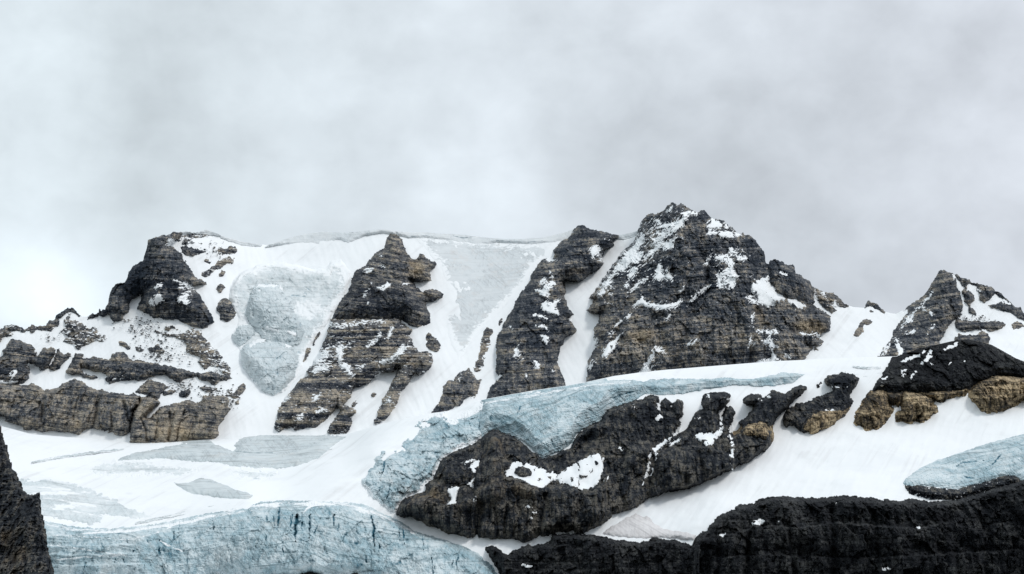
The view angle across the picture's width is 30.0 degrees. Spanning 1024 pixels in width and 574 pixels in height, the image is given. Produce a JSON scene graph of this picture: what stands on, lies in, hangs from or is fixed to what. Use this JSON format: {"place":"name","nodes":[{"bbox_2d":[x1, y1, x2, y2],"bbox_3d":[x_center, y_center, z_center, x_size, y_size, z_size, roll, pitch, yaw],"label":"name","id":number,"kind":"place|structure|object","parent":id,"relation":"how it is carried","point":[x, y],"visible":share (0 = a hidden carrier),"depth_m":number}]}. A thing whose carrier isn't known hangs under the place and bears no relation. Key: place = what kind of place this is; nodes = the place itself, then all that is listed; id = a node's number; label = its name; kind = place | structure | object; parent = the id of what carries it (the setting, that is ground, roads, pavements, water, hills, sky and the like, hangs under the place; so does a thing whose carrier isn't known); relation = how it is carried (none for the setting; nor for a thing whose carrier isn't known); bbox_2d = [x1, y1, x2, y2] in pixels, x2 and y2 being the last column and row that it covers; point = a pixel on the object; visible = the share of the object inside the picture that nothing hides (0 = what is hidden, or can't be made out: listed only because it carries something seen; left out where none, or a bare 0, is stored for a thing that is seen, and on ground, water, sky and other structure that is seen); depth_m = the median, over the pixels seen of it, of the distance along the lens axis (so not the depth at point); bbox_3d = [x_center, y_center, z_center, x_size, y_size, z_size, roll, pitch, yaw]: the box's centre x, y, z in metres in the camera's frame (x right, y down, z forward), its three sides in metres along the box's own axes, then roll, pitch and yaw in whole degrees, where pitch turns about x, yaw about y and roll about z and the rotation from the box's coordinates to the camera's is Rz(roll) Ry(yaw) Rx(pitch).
{"place":"outdoors","nodes":[
{"label":"outdoors","id":0,"kind":"place"},
{"bbox_2d":[0,232,245,442],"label":"rock massif","id":1,"kind":"structure","parent":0,"point":[162,279],"depth_m":3037.18},
{"bbox_2d":[152,230,220,238],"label":"cornice","id":2,"kind":"structure","parent":1,"relation":"on","point":[206,232],"depth_m":3385.27},
{"bbox_2d":[0,230,1023,442],"bbox_3d":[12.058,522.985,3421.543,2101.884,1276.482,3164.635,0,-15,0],"label":"snow slope","id":3,"kind":"structure","parent":0,"point":[254,412],"depth_m":3138.87},
{"bbox_2d":[201,256,234,276],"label":"rock outcrop","id":4,"kind":"object","parent":3,"relation":"on","point":[221,263],"visible":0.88,"depth_m":3317.95},
{"bbox_2d":[216,284,224,292],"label":"rock outcrop","id":5,"kind":"object","parent":3,"relation":"on","point":[220,288],"visible":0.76,"depth_m":3256.78},
{"bbox_2d":[219,270,224,276],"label":"rock outcrop","id":6,"kind":"object","parent":3,"relation":"on","point":[222,273],"visible":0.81,"depth_m":3296.88},
{"bbox_2d":[216,298,235,321],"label":"rock outcrop","id":7,"kind":"object","parent":3,"relation":"on","point":[225,309],"visible":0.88,"depth_m":3198.18},
{"bbox_2d":[217,246,236,254],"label":"rock outcrop","id":8,"kind":"object","parent":3,"relation":"on","point":[229,250],"visible":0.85,"depth_m":3371.81},
{"bbox_2d":[220,236,261,246],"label":"cornice","id":9,"kind":"structure","parent":3,"relation":"on","point":[240,242],"depth_m":3411.89},
{"bbox_2d":[229,259,350,396],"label":"hanging icefall","id":10,"kind":"object","parent":3,"relation":"on","point":[285,311],"visible":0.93,"depth_m":3197.30},
{"bbox_2d":[265,229,395,247],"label":"cornice","id":11,"kind":"structure","parent":3,"relation":"on","point":[318,237],"depth_m":3432.34},
{"bbox_2d":[274,234,442,434],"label":"rock buttress","id":12,"kind":"object","parent":3,"relation":"on","point":[368,339],"visible":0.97,"depth_m":3072.88},
{"bbox_2d":[432,368,481,412],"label":"rock outcrop","id":13,"kind":"object","parent":3,"relation":"on","point":[460,388],"visible":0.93,"depth_m":2975.42},
{"bbox_2d":[414,238,544,360],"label":"ice slope","id":14,"kind":"structure","parent":3,"relation":"on","point":[493,276],"depth_m":3324.34},
{"bbox_2d":[473,327,492,371],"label":"rock outcrop","id":15,"kind":"object","parent":3,"relation":"on","point":[485,343],"visible":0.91,"depth_m":3105.90},
{"bbox_2d":[396,229,573,243],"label":"cornice","id":16,"kind":"structure","parent":3,"relation":"on","point":[485,240],"depth_m":3420.64},
{"bbox_2d":[45,240,995,408],"bbox_3d":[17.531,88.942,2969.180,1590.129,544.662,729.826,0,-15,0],"label":"scree","id":17,"kind":"structure","parent":3,"relation":"on","point":[228,391],"depth_m":3112.76},
{"bbox_2d":[487,225,618,398],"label":"rock buttress","id":18,"kind":"object","parent":3,"relation":"on","point":[538,327],"visible":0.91,"depth_m":3124.07},
{"bbox_2d":[616,228,638,239],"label":"cornice","id":19,"kind":"structure","parent":3,"relation":"on","point":[627,236],"depth_m":3387.37},
{"bbox_2d":[586,202,848,381],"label":"rock peak","id":20,"kind":"object","parent":3,"relation":"on","point":[681,285],"visible":0.88,"depth_m":3118.75},
{"bbox_2d":[853,319,871,336],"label":"rock outcrop","id":21,"kind":"object","parent":3,"relation":"on","point":[859,330],"visible":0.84,"depth_m":3217.18},
{"bbox_2d":[853,366,881,368],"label":"crevasse","id":22,"kind":"structure","parent":3,"relation":"in","point":[860,367],"depth_m":2913.28},
{"bbox_2d":[865,301,884,313],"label":"rock outcrop","id":23,"kind":"object","parent":3,"relation":"on","point":[873,305],"visible":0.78,"depth_m":3299.72},
{"bbox_2d":[1011,321,1023,329],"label":"rock outcrop","id":24,"kind":"object","parent":3,"relation":"on","point":[1016,325],"visible":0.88,"depth_m":3208.24},
{"bbox_2d":[0,0,1023,328],"label":"sky","id":25,"kind":"structure","parent":0,"point":[873,149]},
{"bbox_2d":[1,356,1023,573],"bbox_3d":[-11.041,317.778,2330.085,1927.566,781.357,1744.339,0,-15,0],"label":"snowfield","id":26,"kind":"structure","parent":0,"point":[845,455],"depth_m":2650.25},
{"bbox_2d":[0,425,53,573],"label":"rock crag","id":27,"kind":"structure","parent":26,"relation":"on","point":[24,548],"depth_m":1401.47},
{"bbox_2d":[31,448,123,463],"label":"crevasse","id":28,"kind":"structure","parent":26,"relation":"on","point":[76,455],"depth_m":2787.59},
{"bbox_2d":[19,478,150,524],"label":"bare ice patch","id":29,"kind":"object","parent":26,"relation":"on","point":[63,500],"visible":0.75,"depth_m":2530.50},
{"bbox_2d":[89,458,204,477],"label":"snow patch","id":30,"kind":"object","parent":26,"relation":"on","point":[124,468],"visible":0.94,"depth_m":2714.30},
{"bbox_2d":[135,505,215,524],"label":"crevasse","id":31,"kind":"structure","parent":26,"relation":"on","point":[150,519],"depth_m":2471.97},
{"bbox_2d":[174,478,252,498],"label":"bare ice patch","id":32,"kind":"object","parent":26,"relation":"on","point":[206,487],"depth_m":2563.07},
{"bbox_2d":[118,435,344,468],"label":"bare ice patch","id":33,"kind":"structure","parent":26,"relation":"on","point":[272,451],"depth_m":2784.65},
{"bbox_2d":[228,466,281,481],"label":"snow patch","id":34,"kind":"object","parent":26,"relation":"on","point":[252,473],"visible":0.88,"depth_m":2664.59},
{"bbox_2d":[44,500,496,573],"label":"glacier","id":35,"kind":"object","parent":26,"relation":"on","point":[293,537],"visible":0.91,"depth_m":2375.39},
{"bbox_2d":[361,372,804,511],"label":"hanging glacier","id":36,"kind":"object","parent":26,"relation":"on","point":[545,423],"visible":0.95,"depth_m":2681.72},
{"bbox_2d":[485,533,694,573],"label":"rock cliff","id":37,"kind":"structure","parent":26,"relation":"on","point":[569,553],"depth_m":2359.96},
{"bbox_2d":[396,385,806,542],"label":"rock cliff","id":38,"kind":"structure","parent":26,"relation":"on","point":[636,453],"depth_m":2530.44},
{"bbox_2d":[513,466,531,478],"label":"rock outcrop","id":39,"kind":"object","parent":38,"relation":"on","point":[521,471],"visible":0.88,"depth_m":2517.15},
{"bbox_2d":[602,513,695,540],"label":"avalanche fan","id":40,"kind":"object","parent":26,"relation":"on","point":[635,525],"visible":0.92,"depth_m":2439.38},
{"bbox_2d":[783,372,858,433],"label":"rock outcrop","id":41,"kind":"object","parent":26,"relation":"on","point":[816,414],"visible":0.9,"depth_m":2759.31},
{"bbox_2d":[692,480,1023,573],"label":"rock cliff","id":42,"kind":"structure","parent":26,"relation":"on","point":[981,533],"depth_m":2352.06},
{"bbox_2d":[853,340,1023,430],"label":"rock dome","id":43,"kind":"object","parent":26,"relation":"on","point":[916,384],"visible":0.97,"depth_m":2832.22},
{"bbox_2d":[903,434,1023,499],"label":"glacier tongue","id":44,"kind":"object","parent":26,"relation":"on","point":[981,468],"visible":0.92,"depth_m":2558.66},
{"bbox_2d":[877,270,1023,356],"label":"rock peak","id":45,"kind":"object","parent":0,"point":[932,314],"visible":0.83,"depth_m":3200.06}
]}

